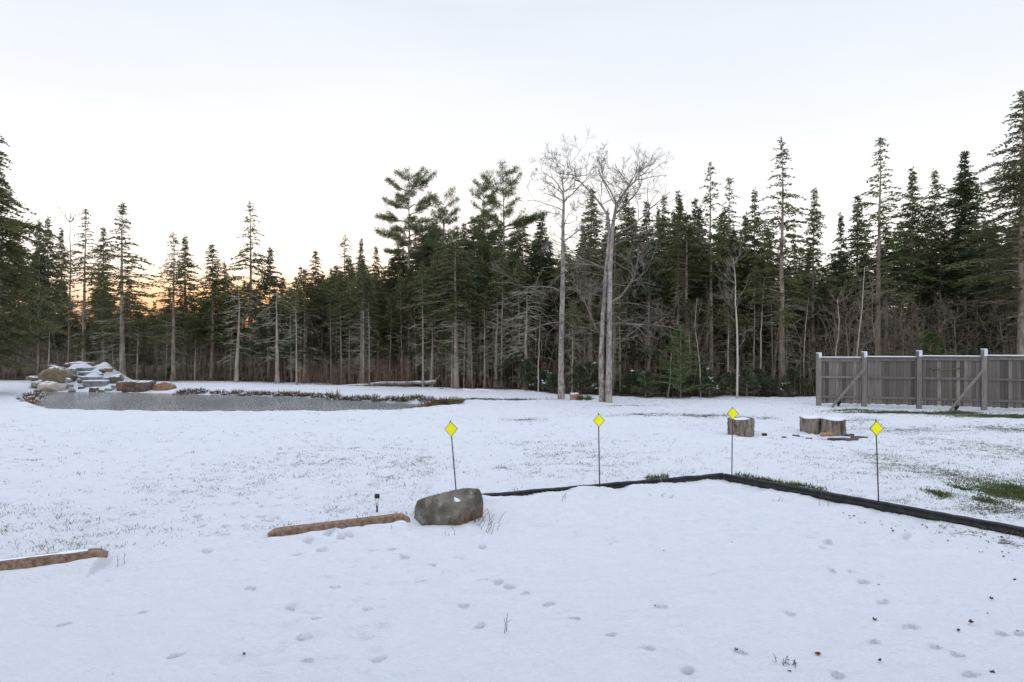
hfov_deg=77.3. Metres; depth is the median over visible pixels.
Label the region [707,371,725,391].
young fir
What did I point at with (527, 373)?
young fir
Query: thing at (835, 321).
birch tree
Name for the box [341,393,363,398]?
sedge tuft
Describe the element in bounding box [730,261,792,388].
spruce tree
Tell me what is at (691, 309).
spruce tree
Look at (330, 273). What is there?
spruce tree
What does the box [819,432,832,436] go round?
firewood log
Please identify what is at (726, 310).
spruce tree
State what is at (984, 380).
wooden fence
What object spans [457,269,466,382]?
spruce tree
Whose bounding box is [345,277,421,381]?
spruce tree
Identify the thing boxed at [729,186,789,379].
spruce tree
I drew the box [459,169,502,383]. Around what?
pine tree
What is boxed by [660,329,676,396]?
birch tree
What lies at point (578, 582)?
ground
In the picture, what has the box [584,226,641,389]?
spruce tree
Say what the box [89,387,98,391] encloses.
boulder
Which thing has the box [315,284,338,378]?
spruce tree
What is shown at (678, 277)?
spruce tree
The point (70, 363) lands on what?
stone slab
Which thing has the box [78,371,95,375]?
stone slab
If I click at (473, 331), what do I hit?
spruce tree
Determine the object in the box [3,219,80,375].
spruce tree
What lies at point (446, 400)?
sedge tuft
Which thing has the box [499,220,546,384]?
spruce tree
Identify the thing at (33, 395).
weed tuft
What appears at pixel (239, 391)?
sedge tuft
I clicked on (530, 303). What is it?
spruce tree
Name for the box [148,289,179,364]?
spruce tree
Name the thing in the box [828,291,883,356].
bare tree
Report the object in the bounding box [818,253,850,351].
spruce tree
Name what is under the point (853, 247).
spruce tree
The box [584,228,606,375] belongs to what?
spruce tree
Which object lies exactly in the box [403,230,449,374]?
spruce tree
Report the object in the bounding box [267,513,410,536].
landscape timber
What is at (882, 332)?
spruce tree
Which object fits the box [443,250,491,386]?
spruce tree
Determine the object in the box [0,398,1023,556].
lawn grass
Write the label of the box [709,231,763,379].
spruce tree
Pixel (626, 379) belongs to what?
young fir
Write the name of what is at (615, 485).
lawn edging
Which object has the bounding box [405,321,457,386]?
dead tree
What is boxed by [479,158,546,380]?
pine tree
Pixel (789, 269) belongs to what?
spruce tree
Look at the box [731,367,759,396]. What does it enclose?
young fir
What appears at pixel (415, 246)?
spruce tree
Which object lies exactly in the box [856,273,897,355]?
bare tree
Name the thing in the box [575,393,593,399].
bush
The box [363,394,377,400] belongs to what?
sedge tuft
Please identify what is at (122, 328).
spruce tree
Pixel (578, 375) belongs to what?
young fir
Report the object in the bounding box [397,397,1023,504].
green grass
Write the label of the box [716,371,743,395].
young fir
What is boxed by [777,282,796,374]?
spruce tree
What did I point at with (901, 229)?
spruce tree
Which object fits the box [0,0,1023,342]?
sky
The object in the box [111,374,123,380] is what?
boulder
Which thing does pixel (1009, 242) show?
spruce tree
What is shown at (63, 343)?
spruce tree
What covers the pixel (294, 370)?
spruce tree
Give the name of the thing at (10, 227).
spruce tree
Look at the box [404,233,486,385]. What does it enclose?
spruce tree
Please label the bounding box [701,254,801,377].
spruce tree
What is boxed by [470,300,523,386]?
dead tree
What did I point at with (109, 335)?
spruce tree
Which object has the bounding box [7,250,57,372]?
spruce tree
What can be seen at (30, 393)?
weed tuft
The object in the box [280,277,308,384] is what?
spruce tree
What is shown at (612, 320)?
spruce tree
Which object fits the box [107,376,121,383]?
boulder
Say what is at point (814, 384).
young fir
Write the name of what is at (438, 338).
spruce tree
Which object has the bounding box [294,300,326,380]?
spruce tree
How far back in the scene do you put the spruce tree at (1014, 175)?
27.62 m
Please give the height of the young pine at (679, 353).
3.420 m
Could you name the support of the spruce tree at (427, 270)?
on the ground at (578, 582)
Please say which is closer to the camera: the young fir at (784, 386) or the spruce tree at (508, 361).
the young fir at (784, 386)
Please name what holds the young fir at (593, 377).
on the ground at (578, 582)
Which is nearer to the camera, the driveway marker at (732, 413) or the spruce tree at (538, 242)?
the driveway marker at (732, 413)
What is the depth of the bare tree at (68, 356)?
40.97 m
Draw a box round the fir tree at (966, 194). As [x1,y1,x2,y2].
[893,150,1017,355]
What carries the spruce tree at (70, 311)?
on the ground at (578, 582)
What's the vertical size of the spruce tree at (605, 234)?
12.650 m
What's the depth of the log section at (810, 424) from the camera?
17.30 m
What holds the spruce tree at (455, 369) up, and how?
on the ground at (578, 582)
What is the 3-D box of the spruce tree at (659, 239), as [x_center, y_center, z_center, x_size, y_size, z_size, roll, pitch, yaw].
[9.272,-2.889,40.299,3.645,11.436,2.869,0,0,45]
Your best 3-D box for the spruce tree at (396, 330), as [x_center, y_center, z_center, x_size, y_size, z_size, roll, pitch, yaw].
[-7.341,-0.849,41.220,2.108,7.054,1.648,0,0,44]
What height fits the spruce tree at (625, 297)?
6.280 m
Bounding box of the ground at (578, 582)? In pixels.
[0,346,1023,681]
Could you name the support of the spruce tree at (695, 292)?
on the ground at (578, 582)
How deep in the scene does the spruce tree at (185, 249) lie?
41.88 m
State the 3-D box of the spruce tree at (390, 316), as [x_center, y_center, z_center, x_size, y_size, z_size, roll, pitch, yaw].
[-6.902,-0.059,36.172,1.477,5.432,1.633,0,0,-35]
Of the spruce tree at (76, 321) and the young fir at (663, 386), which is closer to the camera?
the young fir at (663, 386)
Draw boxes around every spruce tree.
[0,132,74,372]
[0,236,43,374]
[0,255,27,346]
[1,259,41,374]
[2,217,81,368]
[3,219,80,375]
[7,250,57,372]
[39,313,62,366]
[42,309,64,364]
[50,209,118,361]
[52,227,74,366]
[54,289,81,358]
[54,315,79,363]
[63,317,91,361]
[66,202,172,375]
[67,280,115,363]
[71,329,93,361]
[74,322,100,361]
[75,228,124,362]
[81,278,115,362]
[88,313,117,362]
[94,278,154,374]
[94,298,159,371]
[96,323,128,367]
[126,232,208,381]
[126,311,153,379]
[126,324,161,376]
[136,302,165,372]
[144,327,163,377]
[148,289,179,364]
[148,306,181,380]
[162,235,207,378]
[167,244,253,379]
[167,326,188,369]
[169,302,222,375]
[175,280,246,372]
[175,304,195,368]
[187,307,211,379]
[188,330,207,380]
[193,262,248,377]
[216,201,284,379]
[219,301,248,378]
[225,316,248,378]
[231,246,298,379]
[234,279,265,370]
[235,282,262,372]
[252,306,262,366]
[253,306,266,374]
[257,318,275,378]
[259,301,281,377]
[260,292,281,374]
[265,277,294,376]
[273,250,339,379]
[277,286,298,381]
[279,306,319,382]
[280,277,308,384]
[281,269,332,382]
[283,298,309,376]
[283,310,299,375]
[290,264,313,377]
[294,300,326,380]
[306,290,329,379]
[308,278,335,366]
[309,266,386,380]
[309,273,326,372]
[310,234,374,379]
[312,268,343,377]
[314,284,329,380]
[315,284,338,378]
[315,302,346,380]
[316,277,339,378]
[317,265,346,380]
[318,268,397,383]
[325,272,358,383]
[331,272,348,378]
[332,256,354,370]
[335,263,360,383]
[339,275,382,378]
[343,257,417,379]
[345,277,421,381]
[346,245,393,364]
[346,262,378,383]
[348,285,369,361]
[349,237,373,321]
[353,279,381,383]
[364,272,389,380]
[375,294,405,378]
[375,304,401,374]
[380,248,417,377]
[383,251,443,380]
[384,269,415,380]
[387,267,430,380]
[387,276,403,373]
[391,247,415,376]
[395,227,437,376]
[399,230,498,388]
[400,266,420,380]
[400,282,429,384]
[401,309,420,380]
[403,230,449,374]
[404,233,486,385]
[406,226,429,375]
[406,261,434,386]
[413,243,460,382]
[414,218,443,376]
[419,280,434,379]
[424,254,445,385]
[427,291,448,384]
[434,256,453,385]
[438,288,472,377]
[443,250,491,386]
[443,292,462,387]
[451,254,475,387]
[453,264,491,366]
[454,215,499,380]
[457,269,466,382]
[459,223,474,376]
[462,215,496,366]
[463,269,486,387]
[471,291,493,387]
[471,295,480,383]
[472,237,500,371]
[472,253,489,384]
[474,266,534,382]
[480,239,509,378]
[480,276,510,371]
[483,271,506,385]
[487,251,519,386]
[487,268,569,386]
[489,220,508,371]
[489,286,519,383]
[494,237,525,374]
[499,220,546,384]
[503,258,532,387]
[508,259,527,337]
[509,213,568,381]
[510,237,546,380]
[515,271,540,362]
[522,261,605,383]
[523,275,553,387]
[531,240,580,384]
[543,252,594,386]
[545,293,558,384]
[547,190,621,387]
[553,244,570,377]
[556,224,618,384]
[556,248,579,371]
[564,301,583,392]
[567,237,621,390]
[575,298,596,387]
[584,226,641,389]
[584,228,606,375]
[587,239,639,365]
[597,240,711,386]
[597,282,626,392]
[600,191,651,387]
[600,207,618,312]
[600,237,606,374]
[603,207,666,384]
[606,242,668,385]
[612,268,629,391]
[630,200,675,369]
[637,281,666,385]
[642,206,669,378]
[643,211,724,391]
[650,189,699,378]
[651,194,688,384]
[653,296,676,370]
[655,212,684,369]
[657,252,746,381]
[667,264,690,392]
[670,162,768,373]
[670,205,725,381]
[675,298,702,391]
[676,197,717,371]
[683,277,714,379]
[688,241,725,388]
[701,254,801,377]
[702,213,738,367]
[707,177,770,386]
[708,210,744,383]
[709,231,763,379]
[711,298,748,393]
[718,212,760,377]
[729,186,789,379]
[730,137,837,391]
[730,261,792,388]
[739,234,748,371]
[739,267,829,373]
[744,261,766,389]
[747,303,770,366]
[748,225,790,379]
[755,277,787,384]
[762,258,779,374]
[771,246,845,385]
[773,259,801,375]
[773,263,807,378]
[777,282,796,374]
[786,241,804,366]
[787,187,843,388]
[788,303,820,383]
[790,247,821,373]
[794,271,835,377]
[801,211,891,356]
[802,268,851,356]
[805,301,832,366]
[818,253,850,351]
[828,196,884,356]
[829,137,946,355]
[829,250,873,345]
[838,256,882,352]
[853,232,875,348]
[855,226,921,355]
[866,245,916,353]
[872,222,917,355]
[881,167,941,355]
[881,222,942,355]
[890,212,960,353]
[906,170,976,388]
[906,218,973,354]
[938,219,1010,353]
[939,88,1023,354]
[943,224,990,354]
[958,223,1017,367]
[967,195,1019,362]
[999,233,1017,353]
[1001,220,1017,264]
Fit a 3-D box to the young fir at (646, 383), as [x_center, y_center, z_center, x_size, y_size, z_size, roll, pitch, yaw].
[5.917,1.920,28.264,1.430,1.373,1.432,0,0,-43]
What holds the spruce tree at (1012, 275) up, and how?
on the ground at (578, 582)
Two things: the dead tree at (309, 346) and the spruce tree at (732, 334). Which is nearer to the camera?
the spruce tree at (732, 334)
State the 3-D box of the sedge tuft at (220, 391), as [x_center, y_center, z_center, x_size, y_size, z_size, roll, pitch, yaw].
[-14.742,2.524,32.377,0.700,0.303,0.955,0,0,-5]
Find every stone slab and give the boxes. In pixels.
[69,362,87,365]
[76,367,95,369]
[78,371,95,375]
[79,376,103,379]
[83,380,109,386]
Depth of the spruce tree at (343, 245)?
40.90 m
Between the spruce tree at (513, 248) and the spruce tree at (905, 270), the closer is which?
the spruce tree at (905, 270)
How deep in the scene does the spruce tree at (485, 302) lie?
34.05 m
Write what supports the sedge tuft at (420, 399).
on the ground at (578, 582)
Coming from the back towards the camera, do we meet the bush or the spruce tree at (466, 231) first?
the spruce tree at (466, 231)
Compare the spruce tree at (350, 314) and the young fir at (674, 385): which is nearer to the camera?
the young fir at (674, 385)
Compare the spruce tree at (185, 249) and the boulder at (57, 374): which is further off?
the spruce tree at (185, 249)
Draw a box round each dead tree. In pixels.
[215,287,261,381]
[251,292,299,383]
[278,308,329,382]
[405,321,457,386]
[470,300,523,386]
[498,288,555,388]
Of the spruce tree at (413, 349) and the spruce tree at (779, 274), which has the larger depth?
the spruce tree at (779, 274)
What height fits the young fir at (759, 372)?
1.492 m
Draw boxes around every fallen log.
[334,384,367,385]
[368,380,436,385]
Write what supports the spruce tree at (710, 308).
on the ground at (578, 582)
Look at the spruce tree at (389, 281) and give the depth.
40.90 m
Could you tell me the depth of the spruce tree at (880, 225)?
30.87 m
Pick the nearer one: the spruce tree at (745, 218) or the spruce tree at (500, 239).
the spruce tree at (745, 218)
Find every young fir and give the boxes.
[489,367,507,384]
[508,358,536,388]
[526,367,549,388]
[540,370,557,391]
[564,361,596,392]
[581,361,605,393]
[614,369,644,393]
[628,370,653,393]
[630,370,664,397]
[651,367,682,394]
[658,375,684,395]
[682,373,704,395]
[692,366,723,390]
[696,373,722,397]
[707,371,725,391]
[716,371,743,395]
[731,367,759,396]
[748,366,773,395]
[761,377,781,395]
[773,380,796,396]
[777,367,808,394]
[799,368,835,392]
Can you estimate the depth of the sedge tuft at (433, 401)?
24.88 m
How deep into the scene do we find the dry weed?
8.75 m
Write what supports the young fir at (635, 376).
on the ground at (578, 582)
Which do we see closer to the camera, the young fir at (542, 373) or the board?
the board
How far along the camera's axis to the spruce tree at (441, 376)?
37.70 m
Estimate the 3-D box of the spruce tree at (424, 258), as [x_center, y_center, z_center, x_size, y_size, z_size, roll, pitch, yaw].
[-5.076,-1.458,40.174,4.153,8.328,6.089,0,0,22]
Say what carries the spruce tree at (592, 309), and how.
on the ground at (578, 582)
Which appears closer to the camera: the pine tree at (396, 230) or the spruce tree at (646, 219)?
the spruce tree at (646, 219)
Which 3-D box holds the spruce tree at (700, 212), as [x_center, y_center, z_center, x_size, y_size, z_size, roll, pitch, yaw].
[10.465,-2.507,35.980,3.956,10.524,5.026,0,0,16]
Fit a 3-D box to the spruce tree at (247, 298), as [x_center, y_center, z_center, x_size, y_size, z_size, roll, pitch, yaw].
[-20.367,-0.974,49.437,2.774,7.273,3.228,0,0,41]
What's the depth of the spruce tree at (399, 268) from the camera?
43.00 m
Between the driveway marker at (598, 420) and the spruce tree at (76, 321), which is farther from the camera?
the spruce tree at (76, 321)
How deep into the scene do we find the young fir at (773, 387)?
29.59 m
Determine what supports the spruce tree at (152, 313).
on the ground at (578, 582)
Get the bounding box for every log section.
[727,417,754,437]
[799,415,821,434]
[820,416,845,436]
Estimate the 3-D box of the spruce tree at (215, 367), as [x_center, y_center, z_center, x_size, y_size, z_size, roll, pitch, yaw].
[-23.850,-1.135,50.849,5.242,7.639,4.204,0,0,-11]
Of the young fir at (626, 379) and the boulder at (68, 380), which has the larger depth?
the boulder at (68, 380)
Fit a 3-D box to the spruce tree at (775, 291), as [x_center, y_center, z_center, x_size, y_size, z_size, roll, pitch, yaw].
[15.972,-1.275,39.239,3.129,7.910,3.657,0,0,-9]
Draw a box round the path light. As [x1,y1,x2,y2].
[374,494,379,511]
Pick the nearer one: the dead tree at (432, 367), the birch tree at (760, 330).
the birch tree at (760, 330)
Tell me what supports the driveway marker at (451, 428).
on the ground at (578, 582)
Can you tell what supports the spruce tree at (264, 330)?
on the ground at (578, 582)
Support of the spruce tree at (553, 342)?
on the ground at (578, 582)
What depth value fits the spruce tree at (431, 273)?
35.40 m
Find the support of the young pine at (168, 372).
on the ground at (578, 582)
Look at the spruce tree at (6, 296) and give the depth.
44.00 m
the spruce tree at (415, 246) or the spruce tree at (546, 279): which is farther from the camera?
the spruce tree at (415, 246)
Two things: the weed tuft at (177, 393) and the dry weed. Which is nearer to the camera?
the dry weed
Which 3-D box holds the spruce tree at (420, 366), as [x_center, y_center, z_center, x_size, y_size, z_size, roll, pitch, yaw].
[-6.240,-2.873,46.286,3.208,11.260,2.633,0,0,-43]
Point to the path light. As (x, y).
(376, 496)
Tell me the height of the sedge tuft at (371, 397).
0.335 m
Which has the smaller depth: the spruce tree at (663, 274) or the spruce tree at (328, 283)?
the spruce tree at (663, 274)
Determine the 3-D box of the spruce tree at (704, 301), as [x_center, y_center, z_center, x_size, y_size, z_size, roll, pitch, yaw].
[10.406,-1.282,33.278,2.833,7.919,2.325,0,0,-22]
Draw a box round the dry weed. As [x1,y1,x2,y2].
[462,504,503,525]
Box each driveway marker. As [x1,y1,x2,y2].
[444,420,457,489]
[593,413,604,486]
[727,407,737,474]
[870,420,882,504]
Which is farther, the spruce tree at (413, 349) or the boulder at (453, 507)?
the spruce tree at (413, 349)
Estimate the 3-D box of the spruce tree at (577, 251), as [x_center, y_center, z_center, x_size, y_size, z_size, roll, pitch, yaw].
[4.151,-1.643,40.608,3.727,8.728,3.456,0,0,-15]
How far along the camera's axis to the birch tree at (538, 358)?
30.98 m
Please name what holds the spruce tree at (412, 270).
on the ground at (578, 582)
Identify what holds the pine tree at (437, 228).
on the ground at (578, 582)
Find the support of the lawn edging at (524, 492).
on the ground at (578, 582)
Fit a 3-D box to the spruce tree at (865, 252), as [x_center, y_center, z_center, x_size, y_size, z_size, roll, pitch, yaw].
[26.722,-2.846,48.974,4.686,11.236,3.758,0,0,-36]
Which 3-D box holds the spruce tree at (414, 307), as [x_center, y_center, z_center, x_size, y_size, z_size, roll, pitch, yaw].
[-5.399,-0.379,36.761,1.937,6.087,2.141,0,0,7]
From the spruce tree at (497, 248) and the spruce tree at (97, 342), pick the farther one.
the spruce tree at (97, 342)
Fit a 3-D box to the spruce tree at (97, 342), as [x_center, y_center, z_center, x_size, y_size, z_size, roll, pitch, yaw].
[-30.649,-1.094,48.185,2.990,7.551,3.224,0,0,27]
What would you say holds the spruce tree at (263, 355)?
on the ground at (578, 582)
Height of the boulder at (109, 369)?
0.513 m
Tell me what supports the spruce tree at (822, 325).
on the ground at (578, 582)
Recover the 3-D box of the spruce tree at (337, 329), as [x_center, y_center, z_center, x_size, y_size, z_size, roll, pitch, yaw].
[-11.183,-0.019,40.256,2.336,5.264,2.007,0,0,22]
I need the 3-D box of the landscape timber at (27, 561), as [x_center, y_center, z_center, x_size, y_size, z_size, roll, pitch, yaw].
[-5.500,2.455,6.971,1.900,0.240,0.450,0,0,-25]
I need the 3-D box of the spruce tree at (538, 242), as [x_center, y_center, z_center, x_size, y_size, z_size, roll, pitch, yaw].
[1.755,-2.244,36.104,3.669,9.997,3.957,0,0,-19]
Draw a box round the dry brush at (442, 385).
[129,369,532,391]
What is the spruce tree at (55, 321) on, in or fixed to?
on the ground at (578, 582)
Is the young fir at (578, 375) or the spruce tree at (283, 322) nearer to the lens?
the young fir at (578, 375)
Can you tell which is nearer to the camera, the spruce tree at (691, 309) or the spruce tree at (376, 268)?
the spruce tree at (691, 309)
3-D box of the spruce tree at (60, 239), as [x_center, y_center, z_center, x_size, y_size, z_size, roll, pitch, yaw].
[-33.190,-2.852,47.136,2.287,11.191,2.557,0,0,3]
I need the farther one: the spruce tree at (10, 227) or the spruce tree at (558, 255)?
the spruce tree at (558, 255)
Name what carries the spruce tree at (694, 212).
on the ground at (578, 582)
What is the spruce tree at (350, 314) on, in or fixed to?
on the ground at (578, 582)
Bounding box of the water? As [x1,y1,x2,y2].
[34,392,420,410]
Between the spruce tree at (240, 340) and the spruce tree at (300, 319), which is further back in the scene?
the spruce tree at (240, 340)
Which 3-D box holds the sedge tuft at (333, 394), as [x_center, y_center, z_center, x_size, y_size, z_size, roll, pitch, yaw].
[-8.409,2.473,29.996,0.923,0.645,0.859,0,0,0]
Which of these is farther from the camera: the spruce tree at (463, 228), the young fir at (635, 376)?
the spruce tree at (463, 228)
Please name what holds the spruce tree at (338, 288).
on the ground at (578, 582)
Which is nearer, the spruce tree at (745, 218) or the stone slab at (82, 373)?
the stone slab at (82, 373)
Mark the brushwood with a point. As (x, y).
(412, 359)
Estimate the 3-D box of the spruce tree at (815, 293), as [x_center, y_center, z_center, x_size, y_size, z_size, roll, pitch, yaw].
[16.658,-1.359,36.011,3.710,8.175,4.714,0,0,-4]
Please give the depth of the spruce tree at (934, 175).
32.43 m
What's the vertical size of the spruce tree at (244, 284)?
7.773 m
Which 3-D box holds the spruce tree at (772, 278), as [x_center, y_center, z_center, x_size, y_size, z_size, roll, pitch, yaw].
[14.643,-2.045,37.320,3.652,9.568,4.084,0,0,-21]
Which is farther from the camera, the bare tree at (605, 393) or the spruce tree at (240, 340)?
the spruce tree at (240, 340)
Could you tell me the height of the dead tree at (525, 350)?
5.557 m
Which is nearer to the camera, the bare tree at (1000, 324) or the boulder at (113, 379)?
the bare tree at (1000, 324)
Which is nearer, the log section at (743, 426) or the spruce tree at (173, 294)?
the log section at (743, 426)
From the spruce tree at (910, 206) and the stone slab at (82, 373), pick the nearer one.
the spruce tree at (910, 206)
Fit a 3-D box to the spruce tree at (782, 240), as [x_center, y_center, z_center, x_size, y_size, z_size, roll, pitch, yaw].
[13.107,-3.606,31.186,4.965,12.675,5.403,0,0,28]
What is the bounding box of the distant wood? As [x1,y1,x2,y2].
[3,272,1013,366]
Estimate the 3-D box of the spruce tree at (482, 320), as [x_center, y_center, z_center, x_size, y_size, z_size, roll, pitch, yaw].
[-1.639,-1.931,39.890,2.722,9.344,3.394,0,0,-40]
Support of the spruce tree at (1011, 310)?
on the ground at (578, 582)
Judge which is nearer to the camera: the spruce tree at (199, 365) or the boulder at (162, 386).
the boulder at (162, 386)
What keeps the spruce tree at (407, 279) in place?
on the ground at (578, 582)
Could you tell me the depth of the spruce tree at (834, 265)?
34.94 m
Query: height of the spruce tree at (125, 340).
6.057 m
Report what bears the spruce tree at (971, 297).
on the ground at (578, 582)
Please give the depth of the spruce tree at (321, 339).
40.23 m
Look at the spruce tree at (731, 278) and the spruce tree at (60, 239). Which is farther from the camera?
the spruce tree at (60, 239)
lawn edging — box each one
[482,485,581,495]
[582,478,660,488]
[661,473,723,482]
[724,473,1023,536]
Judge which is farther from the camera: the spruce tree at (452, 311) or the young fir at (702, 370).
the spruce tree at (452, 311)
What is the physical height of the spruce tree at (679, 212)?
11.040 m
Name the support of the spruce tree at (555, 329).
on the ground at (578, 582)
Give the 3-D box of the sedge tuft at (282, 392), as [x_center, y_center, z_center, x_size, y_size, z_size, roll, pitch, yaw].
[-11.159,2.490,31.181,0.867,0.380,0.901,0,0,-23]
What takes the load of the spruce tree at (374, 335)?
on the ground at (578, 582)
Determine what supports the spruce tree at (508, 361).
on the ground at (578, 582)
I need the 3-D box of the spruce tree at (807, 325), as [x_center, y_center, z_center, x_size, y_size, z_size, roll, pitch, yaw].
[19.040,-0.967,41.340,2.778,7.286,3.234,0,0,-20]
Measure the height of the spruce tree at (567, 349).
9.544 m
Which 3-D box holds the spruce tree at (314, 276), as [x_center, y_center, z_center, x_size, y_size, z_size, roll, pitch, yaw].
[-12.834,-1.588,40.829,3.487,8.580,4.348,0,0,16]
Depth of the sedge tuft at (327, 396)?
29.68 m
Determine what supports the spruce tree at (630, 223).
on the ground at (578, 582)
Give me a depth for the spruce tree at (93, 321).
56.06 m
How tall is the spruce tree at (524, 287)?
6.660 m
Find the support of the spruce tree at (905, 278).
on the ground at (578, 582)
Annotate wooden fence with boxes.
[816,349,1023,410]
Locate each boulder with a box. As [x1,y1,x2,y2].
[25,376,38,380]
[36,381,67,391]
[37,366,77,382]
[62,363,69,367]
[64,378,72,382]
[87,362,96,365]
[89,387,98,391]
[102,367,112,371]
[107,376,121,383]
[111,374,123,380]
[116,381,124,390]
[121,380,155,391]
[151,382,176,390]
[414,488,482,525]
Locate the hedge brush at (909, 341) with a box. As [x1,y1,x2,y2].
[803,297,1021,393]
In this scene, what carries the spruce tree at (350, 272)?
on the ground at (578, 582)
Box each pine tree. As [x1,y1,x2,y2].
[371,165,442,380]
[414,185,464,355]
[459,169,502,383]
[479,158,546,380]
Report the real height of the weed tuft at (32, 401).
0.403 m
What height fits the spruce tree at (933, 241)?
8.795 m
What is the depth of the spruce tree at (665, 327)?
35.43 m
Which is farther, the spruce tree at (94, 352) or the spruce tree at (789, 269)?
the spruce tree at (94, 352)
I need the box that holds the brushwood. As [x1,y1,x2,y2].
[0,270,1017,395]
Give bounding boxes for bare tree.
[52,206,91,362]
[486,127,604,398]
[524,140,698,402]
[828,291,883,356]
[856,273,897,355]
[875,284,923,355]
[932,297,995,354]
[983,291,1016,354]
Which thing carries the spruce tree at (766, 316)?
on the ground at (578, 582)
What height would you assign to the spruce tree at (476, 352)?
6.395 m
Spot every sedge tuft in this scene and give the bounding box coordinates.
[215,389,225,393]
[231,389,243,393]
[275,390,291,395]
[323,389,339,398]
[324,394,342,398]
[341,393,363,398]
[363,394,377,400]
[364,394,380,399]
[389,393,406,399]
[409,393,426,398]
[416,399,446,406]
[417,397,432,401]
[423,396,453,405]
[435,395,461,404]
[443,397,464,403]
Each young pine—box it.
[162,366,170,379]
[651,324,712,397]
[912,331,955,393]
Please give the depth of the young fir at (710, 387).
28.12 m
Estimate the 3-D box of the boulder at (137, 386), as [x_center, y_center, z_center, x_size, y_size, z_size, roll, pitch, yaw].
[-19.700,2.430,33.846,1.574,0.686,0.704,0,0,0]
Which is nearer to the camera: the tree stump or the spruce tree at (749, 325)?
the tree stump
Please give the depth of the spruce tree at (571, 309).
29.93 m
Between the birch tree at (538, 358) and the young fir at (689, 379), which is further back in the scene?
the birch tree at (538, 358)
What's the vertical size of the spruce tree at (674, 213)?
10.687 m
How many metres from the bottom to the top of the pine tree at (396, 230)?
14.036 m
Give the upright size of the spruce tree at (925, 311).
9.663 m
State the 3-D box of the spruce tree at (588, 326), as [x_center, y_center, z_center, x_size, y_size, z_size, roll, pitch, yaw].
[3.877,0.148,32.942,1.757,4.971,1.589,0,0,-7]
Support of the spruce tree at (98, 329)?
on the ground at (578, 582)
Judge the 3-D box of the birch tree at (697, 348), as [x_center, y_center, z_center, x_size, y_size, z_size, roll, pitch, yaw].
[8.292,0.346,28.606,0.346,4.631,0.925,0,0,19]
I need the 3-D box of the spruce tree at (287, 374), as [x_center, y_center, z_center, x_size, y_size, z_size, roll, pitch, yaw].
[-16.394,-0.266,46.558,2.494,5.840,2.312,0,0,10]
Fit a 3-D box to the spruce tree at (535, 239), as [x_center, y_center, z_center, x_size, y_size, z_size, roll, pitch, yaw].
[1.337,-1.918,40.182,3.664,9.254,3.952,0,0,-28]
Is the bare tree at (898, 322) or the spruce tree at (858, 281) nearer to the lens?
the bare tree at (898, 322)
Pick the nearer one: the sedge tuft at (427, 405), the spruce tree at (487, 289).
the sedge tuft at (427, 405)
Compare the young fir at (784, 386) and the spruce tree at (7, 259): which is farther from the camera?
the spruce tree at (7, 259)
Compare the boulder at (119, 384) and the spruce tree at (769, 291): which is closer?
the spruce tree at (769, 291)
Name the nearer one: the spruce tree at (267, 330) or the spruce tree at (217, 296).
the spruce tree at (217, 296)
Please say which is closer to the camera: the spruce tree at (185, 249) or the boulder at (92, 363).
the boulder at (92, 363)
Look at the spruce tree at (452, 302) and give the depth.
33.75 m
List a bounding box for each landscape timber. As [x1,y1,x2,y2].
[0,548,107,570]
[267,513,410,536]
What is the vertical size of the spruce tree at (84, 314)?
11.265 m
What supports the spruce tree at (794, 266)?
on the ground at (578, 582)
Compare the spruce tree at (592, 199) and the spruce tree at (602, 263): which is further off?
the spruce tree at (602, 263)
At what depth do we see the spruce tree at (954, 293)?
36.17 m
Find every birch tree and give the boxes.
[527,320,544,391]
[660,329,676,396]
[693,299,701,396]
[710,240,754,398]
[754,277,764,386]
[771,301,786,394]
[785,299,814,392]
[818,284,851,375]
[844,267,873,356]
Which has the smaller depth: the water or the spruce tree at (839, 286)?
the water
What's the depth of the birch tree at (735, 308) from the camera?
27.79 m
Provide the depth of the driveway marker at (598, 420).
10.40 m
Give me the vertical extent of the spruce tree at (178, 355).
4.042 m
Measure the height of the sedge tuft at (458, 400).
0.342 m
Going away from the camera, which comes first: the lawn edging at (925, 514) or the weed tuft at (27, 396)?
the lawn edging at (925, 514)
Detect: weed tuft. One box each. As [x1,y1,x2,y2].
[13,394,36,400]
[16,397,42,403]
[21,391,40,395]
[22,392,45,397]
[172,391,190,394]
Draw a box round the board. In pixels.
[827,437,858,440]
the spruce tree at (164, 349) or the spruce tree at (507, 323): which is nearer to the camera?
the spruce tree at (507, 323)
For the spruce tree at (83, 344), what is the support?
on the ground at (578, 582)
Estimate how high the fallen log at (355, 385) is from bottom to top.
0.292 m
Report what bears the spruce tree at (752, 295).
on the ground at (578, 582)
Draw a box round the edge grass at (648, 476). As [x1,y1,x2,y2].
[644,471,828,491]
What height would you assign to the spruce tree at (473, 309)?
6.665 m
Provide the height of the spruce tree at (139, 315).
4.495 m
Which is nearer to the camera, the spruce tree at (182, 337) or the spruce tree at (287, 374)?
the spruce tree at (182, 337)
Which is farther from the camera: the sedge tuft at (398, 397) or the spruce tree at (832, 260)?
the spruce tree at (832, 260)
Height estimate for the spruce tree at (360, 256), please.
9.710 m
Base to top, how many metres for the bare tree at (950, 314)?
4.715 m
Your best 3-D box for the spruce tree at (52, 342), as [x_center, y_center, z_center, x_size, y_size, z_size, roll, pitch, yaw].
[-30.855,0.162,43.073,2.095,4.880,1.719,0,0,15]
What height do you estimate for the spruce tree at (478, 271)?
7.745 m
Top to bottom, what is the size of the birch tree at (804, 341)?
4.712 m
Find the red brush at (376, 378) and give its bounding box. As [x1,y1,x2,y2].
[293,352,415,386]
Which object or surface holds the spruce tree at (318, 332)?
on the ground at (578, 582)
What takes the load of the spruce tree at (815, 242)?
on the ground at (578, 582)
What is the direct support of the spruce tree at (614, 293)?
on the ground at (578, 582)

